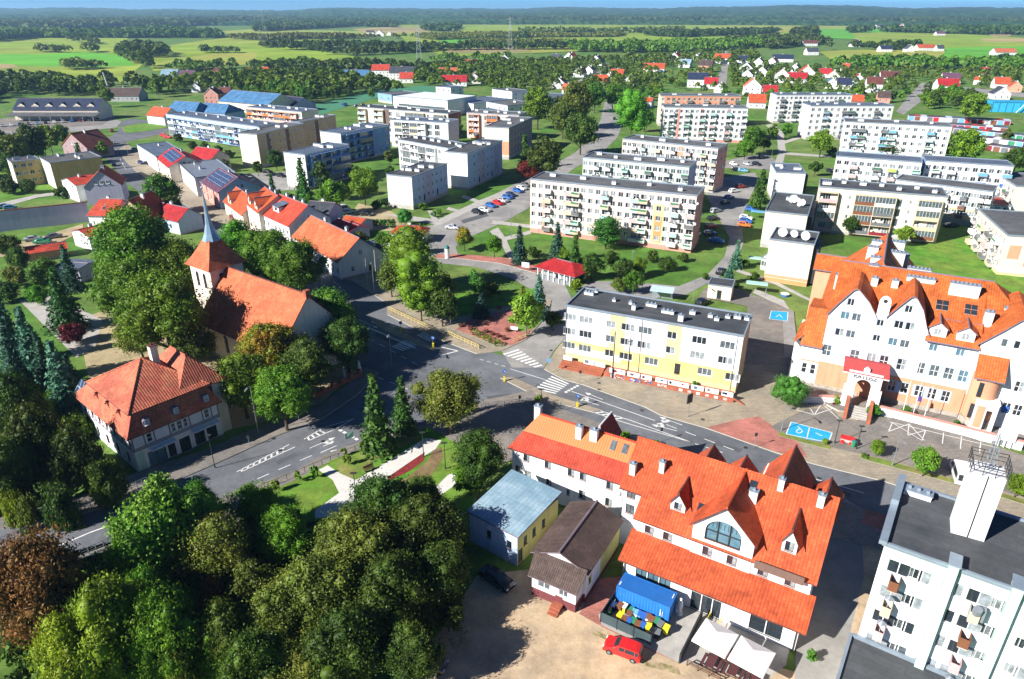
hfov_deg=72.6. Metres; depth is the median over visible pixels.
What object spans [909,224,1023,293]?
lawn
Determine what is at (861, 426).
street lamp
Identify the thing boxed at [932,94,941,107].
broadleaf tree
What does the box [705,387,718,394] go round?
banner
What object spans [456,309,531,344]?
brick square
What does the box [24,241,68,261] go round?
shed
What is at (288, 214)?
house
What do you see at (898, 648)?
window
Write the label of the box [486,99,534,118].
apartment block
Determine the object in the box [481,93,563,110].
apartment block
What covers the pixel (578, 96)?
broadleaf tree
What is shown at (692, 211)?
window
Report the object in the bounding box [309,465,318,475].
broadleaf tree
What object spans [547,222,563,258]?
conifer tree
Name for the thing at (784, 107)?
apartment block
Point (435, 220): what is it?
path
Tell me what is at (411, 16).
hills
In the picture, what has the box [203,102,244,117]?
hall
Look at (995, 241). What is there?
apartment block
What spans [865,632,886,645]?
window
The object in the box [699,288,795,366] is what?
court
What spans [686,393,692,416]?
notice board
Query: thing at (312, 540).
broadleaf tree
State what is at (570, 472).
window
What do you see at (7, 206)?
parked car
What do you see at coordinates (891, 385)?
window
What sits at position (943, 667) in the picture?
window
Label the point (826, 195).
window
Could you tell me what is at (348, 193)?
shrub
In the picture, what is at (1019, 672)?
window
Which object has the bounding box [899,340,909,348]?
window
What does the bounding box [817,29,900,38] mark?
field
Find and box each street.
[426,102,621,367]
[578,64,610,82]
[718,51,728,83]
[896,83,1023,114]
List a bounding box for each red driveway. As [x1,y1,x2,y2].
[706,416,806,456]
[861,509,886,530]
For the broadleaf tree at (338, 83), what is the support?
on the ground at (706, 255)
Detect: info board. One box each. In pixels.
[522,262,528,267]
[996,428,1018,448]
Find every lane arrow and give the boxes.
[311,437,334,447]
[652,423,676,430]
[660,417,680,424]
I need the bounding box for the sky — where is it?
[0,0,1023,10]
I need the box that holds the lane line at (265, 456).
[237,444,293,471]
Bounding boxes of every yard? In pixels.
[0,224,82,256]
[19,296,101,357]
[246,172,296,190]
[414,545,882,678]
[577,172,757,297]
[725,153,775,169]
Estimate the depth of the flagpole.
111.00 m
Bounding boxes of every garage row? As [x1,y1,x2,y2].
[907,114,1010,124]
[907,120,1007,130]
[952,126,1023,139]
[981,135,1023,146]
[985,143,1023,152]
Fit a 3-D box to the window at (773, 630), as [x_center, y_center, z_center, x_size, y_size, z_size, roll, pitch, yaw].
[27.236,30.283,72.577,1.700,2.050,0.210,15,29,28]
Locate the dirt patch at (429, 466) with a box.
[402,447,442,481]
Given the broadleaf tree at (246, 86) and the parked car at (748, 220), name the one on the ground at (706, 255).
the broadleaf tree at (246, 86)
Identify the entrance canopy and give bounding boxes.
[746,280,767,294]
[748,256,761,259]
[751,210,764,213]
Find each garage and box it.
[331,218,370,236]
[342,215,372,229]
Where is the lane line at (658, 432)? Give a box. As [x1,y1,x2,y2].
[627,420,691,442]
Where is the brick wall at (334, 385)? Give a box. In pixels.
[311,369,361,398]
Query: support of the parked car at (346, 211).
on the gravel drive
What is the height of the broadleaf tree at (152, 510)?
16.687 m
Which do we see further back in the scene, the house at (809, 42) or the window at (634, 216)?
the house at (809, 42)
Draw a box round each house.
[61,129,114,156]
[61,173,93,201]
[71,223,100,250]
[72,342,231,471]
[82,164,128,205]
[86,195,125,225]
[105,86,148,101]
[122,190,164,218]
[136,141,183,172]
[146,105,176,125]
[156,147,200,182]
[158,200,203,234]
[160,68,179,75]
[179,69,196,74]
[179,159,235,196]
[190,82,204,92]
[191,145,230,167]
[201,167,261,208]
[203,86,222,102]
[218,86,231,95]
[222,186,250,227]
[245,185,281,231]
[262,192,331,240]
[291,215,382,279]
[308,198,343,222]
[344,69,369,76]
[366,30,374,33]
[371,63,390,77]
[375,29,384,35]
[389,66,414,79]
[399,71,414,82]
[438,67,457,75]
[441,74,467,86]
[468,71,480,83]
[508,403,635,517]
[551,53,562,57]
[552,76,567,88]
[561,82,569,92]
[564,51,576,58]
[573,66,586,76]
[586,65,595,74]
[592,54,605,65]
[594,74,608,84]
[611,68,624,78]
[618,436,844,651]
[643,62,664,72]
[645,96,654,107]
[669,51,680,61]
[678,58,692,67]
[687,71,708,87]
[698,59,713,68]
[703,76,718,88]
[714,53,731,63]
[714,82,722,92]
[737,55,751,63]
[739,62,753,69]
[742,68,753,77]
[742,77,761,95]
[747,92,766,108]
[754,57,763,66]
[755,65,767,76]
[762,83,778,92]
[768,56,778,64]
[772,54,793,61]
[774,67,788,82]
[787,71,807,82]
[790,63,800,71]
[798,64,814,74]
[800,40,817,45]
[803,47,818,54]
[819,67,831,77]
[825,76,836,88]
[826,69,839,79]
[836,76,852,89]
[851,93,864,101]
[852,73,862,84]
[864,76,883,92]
[876,89,891,102]
[877,45,892,51]
[879,70,900,81]
[903,45,914,51]
[914,44,934,50]
[931,77,959,90]
[934,31,945,34]
[934,44,944,50]
[941,72,961,78]
[973,75,980,84]
[987,85,1011,99]
[989,48,1016,54]
[990,76,1011,88]
[1007,80,1022,91]
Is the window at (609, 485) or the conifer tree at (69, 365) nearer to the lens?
the window at (609, 485)
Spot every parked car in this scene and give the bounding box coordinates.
[3,204,17,209]
[23,235,41,241]
[32,238,51,243]
[45,233,62,238]
[262,169,272,172]
[276,172,285,177]
[342,209,354,214]
[359,210,373,215]
[433,657,448,675]
[445,224,459,229]
[471,208,483,214]
[478,206,490,212]
[478,563,515,593]
[485,202,496,207]
[492,199,503,205]
[498,197,508,202]
[502,194,512,199]
[505,191,515,196]
[512,187,522,192]
[517,185,526,189]
[520,182,529,186]
[602,635,644,663]
[694,297,710,305]
[703,230,717,235]
[704,222,718,228]
[706,215,719,220]
[708,237,724,243]
[709,207,721,212]
[715,267,726,274]
[719,199,730,204]
[723,194,734,199]
[728,188,739,192]
[729,161,737,165]
[735,183,745,188]
[737,221,751,227]
[738,167,747,171]
[739,214,752,219]
[739,217,752,222]
[743,161,751,165]
[745,205,757,210]
[751,161,761,165]
[826,168,833,172]
[942,222,958,227]
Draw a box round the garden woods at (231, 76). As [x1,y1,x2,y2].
[0,47,1023,90]
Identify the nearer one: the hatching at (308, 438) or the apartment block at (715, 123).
the hatching at (308, 438)
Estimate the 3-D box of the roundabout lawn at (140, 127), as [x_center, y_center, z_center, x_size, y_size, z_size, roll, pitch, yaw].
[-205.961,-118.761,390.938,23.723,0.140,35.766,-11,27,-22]
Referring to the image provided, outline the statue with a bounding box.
[676,598,682,616]
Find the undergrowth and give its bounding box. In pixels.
[0,391,469,678]
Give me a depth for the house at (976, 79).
613.69 m
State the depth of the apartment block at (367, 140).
305.86 m
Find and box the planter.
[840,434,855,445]
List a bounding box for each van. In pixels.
[340,204,350,208]
[949,459,968,484]
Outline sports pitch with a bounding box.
[316,85,435,114]
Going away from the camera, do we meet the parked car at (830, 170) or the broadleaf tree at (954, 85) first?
the parked car at (830, 170)
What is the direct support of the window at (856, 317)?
in the town hall
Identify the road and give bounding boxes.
[0,119,895,551]
[4,118,120,135]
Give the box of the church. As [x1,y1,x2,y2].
[184,180,340,364]
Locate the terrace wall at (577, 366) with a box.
[558,359,743,404]
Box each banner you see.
[563,355,571,360]
[584,359,593,365]
[595,361,604,367]
[609,368,624,374]
[627,371,639,377]
[641,374,651,380]
[655,377,666,383]
[668,380,688,388]
[691,384,703,390]
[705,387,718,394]
[721,391,732,397]
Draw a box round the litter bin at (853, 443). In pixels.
[851,440,856,447]
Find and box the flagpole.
[913,384,921,412]
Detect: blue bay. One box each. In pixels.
[770,311,787,320]
[787,422,808,438]
[807,427,830,440]
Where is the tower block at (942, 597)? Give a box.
[858,473,1023,678]
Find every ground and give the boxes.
[0,25,1023,678]
[84,310,356,427]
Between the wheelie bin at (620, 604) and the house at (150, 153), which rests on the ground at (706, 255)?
the house at (150, 153)
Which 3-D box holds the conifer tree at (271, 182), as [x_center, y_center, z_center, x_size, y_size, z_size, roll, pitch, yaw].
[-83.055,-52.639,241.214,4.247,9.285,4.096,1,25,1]
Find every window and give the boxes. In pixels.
[146,432,153,442]
[147,447,168,465]
[167,442,177,457]
[171,423,175,432]
[176,420,182,429]
[179,435,192,453]
[183,418,187,427]
[194,430,206,445]
[195,270,201,286]
[202,273,208,289]
[204,409,210,418]
[206,425,217,440]
[223,335,230,353]
[486,530,490,539]
[507,540,511,550]
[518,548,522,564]
[524,454,529,462]
[537,581,549,591]
[545,461,550,469]
[546,478,551,486]
[558,590,567,599]
[562,341,574,349]
[563,313,575,321]
[563,327,575,335]
[567,469,574,477]
[573,197,578,202]
[578,344,590,352]
[579,316,592,324]
[579,330,591,338]
[579,473,586,481]
[579,490,585,499]
[604,498,611,507]
[605,349,612,357]
[605,481,612,490]
[606,320,615,328]
[606,335,614,342]
[619,352,632,360]
[620,338,633,346]
[621,323,634,332]
[625,503,634,515]
[626,492,635,500]
[631,223,636,228]
[632,213,637,218]
[636,568,646,579]
[637,341,650,349]
[638,224,644,229]
[638,326,651,335]
[640,204,645,209]
[641,194,646,199]
[644,357,657,365]
[644,525,653,535]
[647,573,658,584]
[659,578,670,589]
[662,532,672,542]
[666,346,674,354]
[667,331,676,339]
[669,228,675,232]
[673,198,678,202]
[684,239,690,244]
[685,230,691,234]
[687,209,693,214]
[689,591,701,610]
[690,351,704,360]
[692,336,706,345]
[697,367,711,376]
[699,595,711,615]
[701,546,712,557]
[704,521,741,550]
[711,600,721,619]
[718,356,732,365]
[720,341,734,350]
[724,373,739,382]
[725,555,736,566]
[748,614,765,634]
[756,570,767,578]
[764,621,782,641]
[783,580,795,588]
[801,362,806,372]
[809,364,815,374]
[817,221,825,226]
[821,203,828,207]
[822,344,831,356]
[823,193,830,198]
[834,328,843,336]
[841,311,849,319]
[845,330,855,338]
[847,299,854,306]
[850,350,859,357]
[852,313,860,321]
[858,225,865,230]
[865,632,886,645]
[867,353,876,360]
[870,609,894,629]
[873,335,880,341]
[876,320,883,326]
[877,584,902,604]
[879,355,888,363]
[881,227,888,232]
[883,218,890,223]
[884,559,910,579]
[886,641,895,649]
[887,228,894,235]
[887,380,896,391]
[888,338,897,346]
[889,164,895,168]
[889,218,897,226]
[889,642,907,654]
[891,617,903,631]
[893,209,900,216]
[894,321,903,329]
[894,619,915,637]
[895,199,902,206]
[895,359,906,371]
[898,593,911,606]
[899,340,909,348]
[900,383,908,393]
[901,594,923,613]
[904,305,912,313]
[905,322,914,331]
[906,567,919,581]
[910,569,932,587]
[913,166,919,170]
[914,385,923,396]
[915,363,925,374]
[926,222,935,227]
[926,388,936,399]
[926,658,937,666]
[928,365,939,377]
[929,344,937,351]
[932,634,946,650]
[933,165,939,169]
[939,663,962,677]
[940,391,950,402]
[941,609,955,625]
[943,368,954,380]
[945,639,972,660]
[950,583,965,600]
[954,614,981,636]
[955,349,964,356]
[956,210,963,214]
[957,370,968,382]
[961,672,972,678]
[963,588,992,610]
[967,382,984,417]
[968,649,981,659]
[971,650,983,661]
[977,624,992,638]
[978,194,986,199]
[981,625,994,640]
[984,195,992,200]
[988,596,1003,612]
[991,598,1005,614]
[1000,339,1008,347]
[1000,402,1011,414]
[1001,662,1016,676]
[1004,170,1011,174]
[1004,664,1023,678]
[1011,637,1023,651]
[1012,341,1020,349]
[1012,381,1023,393]
[1012,404,1022,416]
[1015,638,1023,653]
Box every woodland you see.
[0,14,1023,27]
[0,24,224,39]
[0,26,201,37]
[0,68,139,84]
[32,41,100,51]
[59,56,107,66]
[65,33,100,42]
[113,38,173,66]
[164,56,309,69]
[197,44,240,51]
[225,31,406,39]
[249,55,473,69]
[252,16,398,30]
[258,38,306,46]
[277,38,632,51]
[320,43,403,53]
[410,30,625,39]
[420,22,462,30]
[429,50,510,59]
[463,36,576,42]
[499,29,530,36]
[517,25,684,32]
[562,35,775,50]
[641,26,782,36]
[720,32,832,47]
[789,24,821,35]
[825,39,922,48]
[830,53,1023,67]
[845,24,1023,34]
[997,53,1023,57]
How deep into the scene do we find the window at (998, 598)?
54.24 m
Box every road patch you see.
[275,453,297,463]
[375,332,397,344]
[408,363,426,372]
[461,213,488,223]
[486,393,511,398]
[536,384,557,392]
[715,441,741,452]
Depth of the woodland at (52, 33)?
1632.34 m
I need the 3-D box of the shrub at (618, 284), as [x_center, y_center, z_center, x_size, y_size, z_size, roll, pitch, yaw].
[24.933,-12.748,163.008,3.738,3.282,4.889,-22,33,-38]
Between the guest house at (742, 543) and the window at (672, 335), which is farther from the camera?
the window at (672, 335)
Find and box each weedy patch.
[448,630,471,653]
[593,630,606,639]
[641,658,680,674]
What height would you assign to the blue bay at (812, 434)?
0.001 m
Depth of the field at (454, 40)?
1519.67 m
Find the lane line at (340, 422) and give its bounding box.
[323,419,352,428]
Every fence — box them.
[600,590,615,621]
[600,612,651,644]
[686,659,720,678]
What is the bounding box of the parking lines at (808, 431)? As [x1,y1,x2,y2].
[786,422,831,440]
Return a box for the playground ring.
[781,292,789,296]
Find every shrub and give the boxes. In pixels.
[0,176,18,193]
[0,264,28,284]
[0,279,20,302]
[0,488,23,528]
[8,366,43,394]
[14,491,43,536]
[16,178,36,193]
[22,284,50,303]
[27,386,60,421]
[39,478,89,532]
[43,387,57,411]
[53,185,68,198]
[57,321,86,343]
[57,409,95,436]
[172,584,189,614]
[173,133,182,141]
[186,140,197,149]
[199,141,209,146]
[214,145,224,150]
[224,150,235,158]
[344,184,352,198]
[353,230,368,240]
[371,199,386,208]
[390,219,395,225]
[397,208,413,223]
[418,202,427,209]
[485,279,502,295]
[520,285,525,294]
[525,246,541,257]
[534,394,542,400]
[569,278,581,290]
[575,274,585,282]
[609,277,626,291]
[620,430,630,437]
[646,250,658,261]
[657,256,677,270]
[676,252,688,261]
[702,273,708,278]
[742,259,750,266]
[747,271,760,280]
[769,372,811,408]
[806,648,817,661]
[822,438,829,444]
[826,146,837,154]
[833,394,840,404]
[866,404,882,414]
[900,405,912,412]
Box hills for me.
[0,5,1023,25]
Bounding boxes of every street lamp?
[204,434,215,467]
[244,386,258,433]
[419,431,424,456]
[441,442,446,468]
[781,405,791,430]
[856,425,864,448]
[892,439,907,465]
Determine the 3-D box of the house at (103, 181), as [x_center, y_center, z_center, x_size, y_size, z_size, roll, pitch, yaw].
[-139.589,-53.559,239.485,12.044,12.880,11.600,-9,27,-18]
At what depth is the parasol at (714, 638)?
69.81 m
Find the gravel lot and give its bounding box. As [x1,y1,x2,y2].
[0,117,111,130]
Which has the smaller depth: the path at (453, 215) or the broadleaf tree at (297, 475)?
the broadleaf tree at (297, 475)
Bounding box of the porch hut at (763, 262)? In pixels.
[760,253,767,270]
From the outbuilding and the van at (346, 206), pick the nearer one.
the outbuilding
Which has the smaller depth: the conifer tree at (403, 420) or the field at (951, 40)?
the conifer tree at (403, 420)
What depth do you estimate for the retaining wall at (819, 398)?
116.81 m
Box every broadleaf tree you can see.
[0,85,6,96]
[0,132,32,156]
[0,151,11,179]
[0,234,23,254]
[0,364,47,432]
[0,398,76,490]
[0,430,49,513]
[0,516,90,650]
[4,246,30,268]
[12,122,49,156]
[14,81,23,93]
[17,605,101,678]
[24,264,48,287]
[31,256,56,281]
[37,124,62,154]
[41,82,56,95]
[41,423,108,491]
[51,123,69,142]
[52,567,157,678]
[53,87,60,94]
[57,81,68,94]
[59,591,80,623]
[67,83,76,94]
[76,551,106,594]
[77,255,161,323]
[80,86,86,95]
[80,198,175,274]
[83,82,93,94]
[86,85,97,93]
[86,458,131,510]
[95,141,109,156]
[96,86,114,101]
[97,512,179,580]
[108,319,161,357]
[108,471,229,588]
[109,263,216,350]
[118,579,202,678]
[120,560,184,593]
[137,235,197,293]
[139,172,184,199]
[150,77,162,96]
[161,195,182,205]
[161,631,201,678]
[165,325,221,360]
[165,506,258,582]
[172,478,219,507]
[190,592,255,678]
[193,632,226,678]
[194,574,230,612]
[211,347,270,418]
[213,619,291,678]
[216,217,262,268]
[218,478,281,538]
[222,159,230,166]
[226,557,279,600]
[231,320,310,366]
[233,226,291,281]
[235,570,311,645]
[243,83,249,90]
[248,361,317,430]
[248,498,313,567]
[251,161,262,175]
[254,87,262,91]
[259,624,320,678]
[261,236,330,290]
[265,149,283,170]
[266,81,275,90]
[268,544,366,630]
[270,480,280,489]
[271,89,284,94]
[272,77,280,86]
[273,334,335,397]
[279,84,288,94]
[283,192,298,199]
[287,85,295,93]
[294,83,306,96]
[294,470,301,480]
[294,598,388,678]
[299,89,306,98]
[302,193,314,203]
[305,79,315,86]
[305,502,415,589]
[306,86,316,100]
[306,529,320,555]
[309,283,366,329]
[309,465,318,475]
[310,159,331,188]
[311,84,322,100]
[313,179,346,203]
[314,312,371,372]
[321,87,327,95]
[323,82,333,88]
[325,85,339,99]
[334,81,343,90]
[338,468,424,522]
[340,447,346,454]
[342,454,351,463]
[345,88,352,94]
[345,164,360,178]
[348,167,378,204]
[350,545,434,639]
[352,666,376,678]
[368,87,374,96]
[373,231,390,243]
[373,616,447,678]
[375,261,401,296]
[376,220,438,282]
[379,79,391,90]
[381,489,471,564]
[383,149,396,164]
[384,165,393,173]
[388,246,446,322]
[404,473,445,504]
[408,367,486,434]
[416,533,474,611]
[423,286,458,326]
[428,595,466,633]
[437,271,457,292]
[449,424,507,489]
[450,462,495,495]
[455,225,474,250]
[459,123,462,136]
[469,269,479,297]
[475,275,488,297]
[485,234,503,256]
[507,291,544,335]
[515,158,540,177]
[521,84,554,129]
[524,134,563,172]
[544,311,563,330]
[545,100,577,138]
[553,78,593,115]
[555,247,571,260]
[564,111,600,154]
[582,252,607,280]
[587,216,626,248]
[588,80,609,112]
[604,249,619,269]
[605,83,621,108]
[606,85,651,135]
[612,257,633,275]
[615,85,627,102]
[622,269,645,293]
[632,256,648,273]
[638,85,645,92]
[644,108,656,131]
[645,91,653,96]
[654,84,663,91]
[656,88,664,93]
[731,149,739,156]
[736,136,755,158]
[741,125,767,155]
[760,137,771,151]
[767,123,778,139]
[781,122,793,137]
[795,84,803,91]
[806,128,835,157]
[808,161,823,175]
[841,215,858,235]
[852,87,863,93]
[869,439,886,455]
[878,141,907,154]
[891,90,897,101]
[893,225,915,240]
[897,92,906,98]
[904,87,911,94]
[911,445,943,476]
[917,92,927,103]
[920,94,930,103]
[925,97,936,106]
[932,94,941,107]
[939,98,946,107]
[940,88,948,95]
[941,93,948,105]
[946,127,990,157]
[947,90,956,103]
[948,83,958,88]
[949,92,957,105]
[951,98,961,108]
[957,89,967,100]
[959,92,992,123]
[999,128,1013,138]
[1000,145,1023,171]
[1006,472,1023,496]
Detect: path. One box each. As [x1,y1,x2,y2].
[2,193,53,204]
[315,438,440,517]
[386,189,510,223]
[428,211,440,225]
[433,254,540,272]
[437,474,455,493]
[446,207,464,213]
[461,195,484,204]
[490,228,513,258]
[492,220,529,227]
[506,231,530,239]
[736,269,809,300]
[753,289,788,308]
[766,124,785,162]
[783,311,795,356]
[785,137,799,142]
[785,152,831,157]
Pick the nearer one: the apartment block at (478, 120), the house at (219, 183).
the house at (219, 183)
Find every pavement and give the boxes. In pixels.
[0,367,378,528]
[78,484,260,558]
[118,143,158,178]
[160,172,251,229]
[257,390,883,549]
[324,271,386,303]
[387,285,551,353]
[544,339,1023,517]
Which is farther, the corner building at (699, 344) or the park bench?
the corner building at (699, 344)
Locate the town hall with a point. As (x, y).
(887, 320)
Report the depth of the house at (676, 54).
884.39 m
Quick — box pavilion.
[390,222,429,239]
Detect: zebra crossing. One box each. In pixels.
[392,340,415,350]
[418,332,435,340]
[503,349,542,366]
[537,376,568,393]
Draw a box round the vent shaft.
[950,434,1012,541]
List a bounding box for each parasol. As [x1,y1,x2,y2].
[692,618,738,658]
[727,635,775,678]
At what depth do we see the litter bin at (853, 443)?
105.22 m
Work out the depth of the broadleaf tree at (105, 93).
465.38 m
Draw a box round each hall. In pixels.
[6,98,113,121]
[168,101,206,112]
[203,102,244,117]
[218,90,295,112]
[287,96,315,108]
[393,92,475,113]
[788,233,1023,434]
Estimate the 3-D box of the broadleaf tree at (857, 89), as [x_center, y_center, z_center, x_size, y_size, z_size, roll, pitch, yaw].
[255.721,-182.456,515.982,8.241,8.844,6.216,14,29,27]
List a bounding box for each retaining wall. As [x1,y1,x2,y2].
[800,394,841,403]
[879,405,1023,450]
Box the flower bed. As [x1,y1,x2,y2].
[388,452,424,478]
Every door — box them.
[555,594,562,602]
[674,363,680,374]
[716,290,721,299]
[993,146,999,151]
[1001,148,1007,152]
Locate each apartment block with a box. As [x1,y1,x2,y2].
[6,155,45,184]
[39,151,102,187]
[165,111,278,145]
[238,122,305,167]
[246,104,318,122]
[283,142,350,188]
[291,114,336,145]
[319,122,390,161]
[357,104,461,136]
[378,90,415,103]
[386,161,447,209]
[390,116,458,146]
[398,135,465,166]
[436,85,462,93]
[444,138,502,189]
[465,96,509,113]
[466,109,526,138]
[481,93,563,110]
[484,116,532,159]
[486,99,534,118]
[492,87,527,99]
[530,171,704,252]
[582,151,697,184]
[622,134,727,192]
[656,93,740,125]
[660,103,748,142]
[760,191,816,247]
[763,226,822,286]
[767,91,852,122]
[767,162,807,198]
[797,101,894,139]
[812,178,948,242]
[832,151,922,182]
[838,118,952,156]
[895,174,997,225]
[919,155,1014,195]
[965,208,1023,276]
[991,196,1011,209]
[995,172,1023,210]
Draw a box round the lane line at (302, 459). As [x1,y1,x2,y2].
[257,444,336,478]
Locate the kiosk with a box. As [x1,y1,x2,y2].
[533,257,586,285]
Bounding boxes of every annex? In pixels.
[467,469,561,565]
[528,500,623,617]
[836,632,961,678]
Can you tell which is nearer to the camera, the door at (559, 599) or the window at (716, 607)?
the window at (716, 607)
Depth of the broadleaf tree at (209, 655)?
65.98 m
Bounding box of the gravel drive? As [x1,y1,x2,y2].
[350,203,406,230]
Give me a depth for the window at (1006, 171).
226.85 m
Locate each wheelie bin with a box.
[605,605,612,615]
[610,600,616,611]
[616,601,624,611]
[616,610,624,619]
[620,615,627,622]
[621,601,627,612]
[625,609,632,616]
[626,616,632,624]
[631,616,636,626]
[632,608,638,616]
[634,619,640,628]
[636,610,641,619]
[639,620,646,630]
[640,611,646,620]
[645,613,651,621]
[645,622,651,633]
[648,615,655,624]
[649,625,656,637]
[653,616,660,626]
[654,627,661,639]
[657,619,664,630]
[662,623,670,634]
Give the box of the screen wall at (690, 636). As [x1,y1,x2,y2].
[678,609,703,663]
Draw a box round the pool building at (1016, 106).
[986,100,1023,112]
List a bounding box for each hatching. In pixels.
[241,448,284,471]
[307,430,324,439]
[595,411,623,418]
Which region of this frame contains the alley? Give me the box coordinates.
[795,499,863,678]
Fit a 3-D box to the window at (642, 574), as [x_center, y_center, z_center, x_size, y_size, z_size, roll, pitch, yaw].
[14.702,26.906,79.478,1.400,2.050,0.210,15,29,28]
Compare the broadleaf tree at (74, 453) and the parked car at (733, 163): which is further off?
the parked car at (733, 163)
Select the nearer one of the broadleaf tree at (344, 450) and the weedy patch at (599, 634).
the weedy patch at (599, 634)
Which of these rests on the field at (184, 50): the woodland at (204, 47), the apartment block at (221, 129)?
the woodland at (204, 47)
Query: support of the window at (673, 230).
in the apartment block at (659, 215)
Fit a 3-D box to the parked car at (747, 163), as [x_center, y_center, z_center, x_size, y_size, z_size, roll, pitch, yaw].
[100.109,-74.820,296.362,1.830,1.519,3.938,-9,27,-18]
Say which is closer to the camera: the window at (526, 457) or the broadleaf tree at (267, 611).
the broadleaf tree at (267, 611)
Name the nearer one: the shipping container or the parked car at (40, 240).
the shipping container
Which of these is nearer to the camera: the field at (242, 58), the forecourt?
the forecourt
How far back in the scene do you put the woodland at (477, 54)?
897.36 m
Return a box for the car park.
[771,408,1023,495]
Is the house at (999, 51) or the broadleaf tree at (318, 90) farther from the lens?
the house at (999, 51)
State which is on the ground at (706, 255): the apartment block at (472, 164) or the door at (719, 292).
the apartment block at (472, 164)
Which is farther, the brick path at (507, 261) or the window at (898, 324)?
the brick path at (507, 261)
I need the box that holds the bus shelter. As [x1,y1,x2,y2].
[650,285,674,298]
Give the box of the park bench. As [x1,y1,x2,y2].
[363,462,374,472]
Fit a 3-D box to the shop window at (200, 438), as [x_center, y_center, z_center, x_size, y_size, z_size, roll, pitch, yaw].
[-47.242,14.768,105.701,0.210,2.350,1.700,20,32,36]
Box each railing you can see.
[0,477,147,542]
[79,536,111,556]
[258,445,363,486]
[389,307,428,328]
[448,331,478,348]
[481,399,517,406]
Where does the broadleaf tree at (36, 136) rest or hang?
on the ground at (706, 255)
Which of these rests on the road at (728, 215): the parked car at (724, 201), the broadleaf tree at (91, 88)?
the parked car at (724, 201)
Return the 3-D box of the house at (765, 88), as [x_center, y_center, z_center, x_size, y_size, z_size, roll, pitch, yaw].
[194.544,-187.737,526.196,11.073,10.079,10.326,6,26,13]
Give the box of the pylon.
[413,25,421,58]
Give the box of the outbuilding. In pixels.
[53,258,96,281]
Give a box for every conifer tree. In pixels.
[0,299,25,372]
[0,324,44,397]
[13,305,46,385]
[29,331,50,393]
[40,266,93,337]
[44,339,83,419]
[58,244,88,294]
[61,354,82,400]
[74,142,81,151]
[268,174,275,190]
[294,157,313,196]
[298,174,311,201]
[358,373,400,462]
[388,375,416,437]
[471,293,491,320]
[510,225,528,266]
[516,134,528,170]
[532,274,548,321]
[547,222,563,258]
[568,234,581,263]
[723,265,734,278]
[728,240,743,270]
[749,179,761,210]
[750,169,767,204]
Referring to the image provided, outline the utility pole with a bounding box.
[612,331,615,377]
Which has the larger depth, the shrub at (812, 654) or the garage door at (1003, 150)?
the garage door at (1003, 150)
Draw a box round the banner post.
[344,431,353,444]
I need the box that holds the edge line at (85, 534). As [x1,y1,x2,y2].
[58,526,105,545]
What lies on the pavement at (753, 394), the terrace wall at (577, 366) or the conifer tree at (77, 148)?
the terrace wall at (577, 366)
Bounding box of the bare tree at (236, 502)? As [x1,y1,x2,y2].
[201,493,242,536]
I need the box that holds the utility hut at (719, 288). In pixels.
[707,276,735,300]
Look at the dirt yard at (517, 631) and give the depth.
72.97 m
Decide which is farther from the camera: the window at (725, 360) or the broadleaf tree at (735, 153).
the broadleaf tree at (735, 153)
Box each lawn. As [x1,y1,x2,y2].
[0,171,53,198]
[32,489,106,565]
[122,123,167,132]
[273,426,478,539]
[334,435,419,477]
[451,283,543,315]
[515,313,546,331]
[909,224,1023,293]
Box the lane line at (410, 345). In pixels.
[368,321,457,356]
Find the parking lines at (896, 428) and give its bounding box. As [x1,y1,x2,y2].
[797,404,996,452]
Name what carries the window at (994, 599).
in the tower block at (942, 597)
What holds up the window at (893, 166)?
in the apartment block at (871, 167)
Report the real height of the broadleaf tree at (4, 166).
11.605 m
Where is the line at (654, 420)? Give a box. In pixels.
[480,359,863,492]
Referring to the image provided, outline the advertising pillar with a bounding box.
[444,245,449,258]
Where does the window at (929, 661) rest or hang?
in the tower block at (942, 597)
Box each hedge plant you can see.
[470,329,480,334]
[493,340,503,345]
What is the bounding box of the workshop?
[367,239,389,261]
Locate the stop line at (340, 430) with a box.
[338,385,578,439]
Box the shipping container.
[615,572,677,623]
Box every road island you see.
[369,317,435,350]
[501,377,600,411]
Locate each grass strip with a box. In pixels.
[778,431,831,448]
[861,455,958,484]
[1001,493,1023,503]
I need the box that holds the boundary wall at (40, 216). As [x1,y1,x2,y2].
[0,202,88,231]
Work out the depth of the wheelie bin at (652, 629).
73.30 m
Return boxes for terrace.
[579,576,676,661]
[599,600,788,678]
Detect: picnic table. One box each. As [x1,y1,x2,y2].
[699,652,723,672]
[717,648,732,664]
[722,661,744,678]
[745,672,760,678]
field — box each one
[0,36,141,81]
[0,52,136,66]
[0,64,16,68]
[150,33,398,70]
[161,51,263,69]
[223,29,383,36]
[256,49,353,60]
[354,26,433,32]
[394,24,788,55]
[436,37,535,43]
[442,47,530,52]
[531,47,595,52]
[664,25,847,35]
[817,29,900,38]
[820,49,944,58]
[852,32,1023,49]
[944,46,1023,57]
[981,38,1023,41]
[990,33,1010,37]
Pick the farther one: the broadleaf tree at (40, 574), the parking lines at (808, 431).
the parking lines at (808, 431)
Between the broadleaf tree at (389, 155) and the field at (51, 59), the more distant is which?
the field at (51, 59)
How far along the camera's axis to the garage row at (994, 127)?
380.20 m
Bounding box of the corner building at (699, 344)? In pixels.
[562,287,752,394]
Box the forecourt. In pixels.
[807,385,1023,447]
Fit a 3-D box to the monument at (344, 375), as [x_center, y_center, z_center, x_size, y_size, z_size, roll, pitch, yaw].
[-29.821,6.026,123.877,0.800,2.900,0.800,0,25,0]

